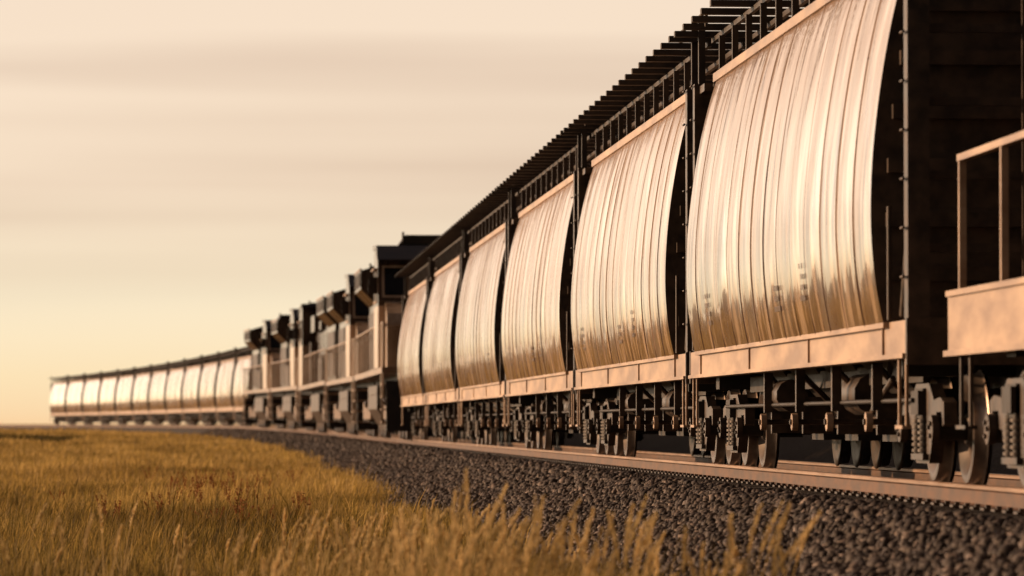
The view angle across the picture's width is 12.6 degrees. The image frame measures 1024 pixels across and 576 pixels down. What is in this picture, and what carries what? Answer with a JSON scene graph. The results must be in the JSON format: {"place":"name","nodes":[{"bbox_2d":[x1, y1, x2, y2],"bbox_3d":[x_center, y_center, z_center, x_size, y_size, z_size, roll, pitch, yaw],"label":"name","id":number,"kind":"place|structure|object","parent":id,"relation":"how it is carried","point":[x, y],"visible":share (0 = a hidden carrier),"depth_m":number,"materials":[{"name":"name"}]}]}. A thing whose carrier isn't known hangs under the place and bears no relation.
{"place":"outdoors","nodes":[
{"label":"outdoors","id":0,"kind":"place"},
{"bbox_2d":[0,0,788,423],"label":"sky","id":1,"kind":"structure","parent":0,"point":[178,178],"materials":[{"name":"beige"}]},
{"bbox_2d":[0,424,1018,572],"bbox_3d":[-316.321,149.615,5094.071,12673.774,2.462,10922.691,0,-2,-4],"label":"ground","id":2,"kind":"structure","parent":0,"point":[807,448],"depth_m":132.03,"materials":[{"name":"brown soil"}]},
{"bbox_2d":[49,466,311,525],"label":"dock weeds","id":3,"kind":"object","parent":2,"relation":"on","point":[213,485],"visible":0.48,"depth_m":79.22,"materials":[{"name":"brown plant"}]},
{"bbox_2d":[0,426,810,575],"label":"prairie grass","id":4,"kind":"structure","parent":2,"relation":"on","point":[76,465],"depth_m":71.30,"materials":[{"name":"plant"}]},
{"bbox_2d":[0,469,821,575],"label":"tall seed grass","id":5,"kind":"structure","parent":2,"relation":"on","point":[507,563],"depth_m":28.75,"materials":[{"name":"plant"}]},
{"bbox_2d":[0,425,1023,566],"bbox_3d":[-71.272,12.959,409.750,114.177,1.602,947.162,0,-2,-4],"label":"railway track","id":6,"kind":"structure","parent":2,"relation":"on","point":[998,495],"depth_m":54.50,"materials":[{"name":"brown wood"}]},
{"bbox_2d":[49,375,85,424],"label":"covered hopper car","id":7,"kind":"object","parent":6,"relation":"on","point":[58,398],"visible":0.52,"depth_m":498.58,"materials":[{"name":"paint"}]},
{"bbox_2d":[66,373,102,425],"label":"covered hopper car","id":8,"kind":"object","parent":6,"relation":"on","point":[74,399],"visible":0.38,"depth_m":481.13,"materials":[{"name":"paint"}]},
{"bbox_2d":[83,371,119,425],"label":"covered hopper car","id":9,"kind":"object","parent":6,"relation":"on","point":[91,405],"visible":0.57,"depth_m":463.34,"materials":[{"name":"paint"}]},
{"bbox_2d":[98,369,136,425],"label":"covered hopper car","id":10,"kind":"object","parent":6,"relation":"on","point":[107,400],"visible":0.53,"depth_m":445.66,"materials":[{"name":"paint"}]},
{"bbox_2d":[115,367,146,425],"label":"covered hopper car","id":11,"kind":"object","parent":6,"relation":"on","point":[124,396],"visible":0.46,"depth_m":427.93,"materials":[{"name":"paint"}]},
{"bbox_2d":[132,364,171,425],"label":"covered hopper car","id":12,"kind":"object","parent":6,"relation":"on","point":[141,405],"visible":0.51,"depth_m":410.40,"materials":[{"name":"paint"}]},
{"bbox_2d":[148,361,186,425],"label":"covered hopper car","id":13,"kind":"object","parent":6,"relation":"on","point":[157,394],"visible":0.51,"depth_m":392.65,"materials":[{"name":"paint"}]},
{"bbox_2d":[165,359,203,425],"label":"covered hopper car","id":14,"kind":"object","parent":6,"relation":"on","point":[174,392],"visible":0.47,"depth_m":374.54,"materials":[{"name":"paint"}]},
{"bbox_2d":[181,355,222,425],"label":"covered hopper car","id":15,"kind":"object","parent":6,"relation":"on","point":[191,388],"visible":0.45,"depth_m":357.10,"materials":[{"name":"paint"}]},
{"bbox_2d":[198,351,238,425],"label":"covered hopper car","id":16,"kind":"object","parent":6,"relation":"on","point":[207,389],"visible":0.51,"depth_m":339.27,"materials":[{"name":"paint"}]},
{"bbox_2d":[215,347,253,426],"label":"covered hopper car","id":17,"kind":"object","parent":6,"relation":"on","point":[224,388],"visible":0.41,"depth_m":321.47,"materials":[{"name":"paint"}]},
{"bbox_2d":[231,346,286,426],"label":"covered hopper car","id":18,"kind":"object","parent":6,"relation":"on","point":[244,360],"visible":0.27,"depth_m":305.48,"materials":[{"name":"paint"}]},
{"bbox_2d":[243,313,316,428],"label":"diesel locomotive","id":19,"kind":"object","parent":6,"relation":"on","point":[263,343],"visible":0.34,"depth_m":278.93,"materials":[{"name":"paint"}]},
{"bbox_2d":[270,301,347,431],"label":"diesel locomotive","id":20,"kind":"object","parent":6,"relation":"on","point":[285,409],"visible":0.3,"depth_m":253.16,"materials":[{"name":"paint"}]},
{"bbox_2d":[294,296,365,432],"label":"diesel locomotive","id":21,"kind":"object","parent":6,"relation":"on","point":[316,333],"visible":0.33,"depth_m":224.14,"materials":[{"name":"paint"}]},
{"bbox_2d":[326,263,431,437],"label":"diesel locomotive","id":22,"kind":"object","parent":6,"relation":"on","point":[348,309],"visible":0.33,"depth_m":186.25,"materials":[{"name":"paint"}]},
{"bbox_2d":[354,232,469,440],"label":"diesel locomotive","id":23,"kind":"object","parent":6,"relation":"on","point":[379,288],"visible":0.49,"depth_m":149.03,"materials":[{"name":"paint"}]},
{"bbox_2d":[395,254,504,442],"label":"covered hopper car","id":24,"kind":"object","parent":6,"relation":"on","point":[416,270],"visible":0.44,"depth_m":135.27,"materials":[{"name":"paint"}]},
{"bbox_2d":[419,227,514,444],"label":"covered hopper car","id":25,"kind":"object","parent":6,"relation":"on","point":[440,376],"visible":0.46,"depth_m":117.38,"materials":[{"name":"paint"}]},
{"bbox_2d":[451,188,573,448],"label":"covered hopper car","id":26,"kind":"object","parent":6,"relation":"on","point":[481,375],"visible":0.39,"depth_m":99.10,"materials":[{"name":"paint"}]},
{"bbox_2d":[496,130,710,456],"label":"covered hopper car","id":27,"kind":"object","parent":6,"relation":"on","point":[539,361],"visible":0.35,"depth_m":80.50,"materials":[{"name":"paint"}]},
{"bbox_2d":[563,23,870,467],"bbox_3d":[2.966,-0.267,64.443,3.240,5.370,18.051,0,-2,-4],"label":"covered hopper car","id":28,"kind":"object","parent":6,"relation":"on","point":[631,335],"visible":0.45,"depth_m":61.83,"materials":[{"name":"paint"}]},
{"bbox_2d":[674,0,1023,484],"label":"covered hopper car","id":29,"kind":"object","parent":6,"relation":"on","point":[832,139],"visible":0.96,"depth_m":41.20,"materials":[{"name":"paint"}]},
{"bbox_2d":[943,130,1023,486],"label":"locomotive","id":30,"kind":"object","parent":6,"relation":"on","point":[985,318],"visible":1,"depth_m":34.67,"materials":[{"name":"paint"}]},
{"bbox_2d":[182,428,1023,575],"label":"gravel ballast","id":31,"kind":"structure","parent":2,"relation":"on","point":[851,537],"depth_m":45.18,"materials":[{"name":"grey gravel"}]}
]}

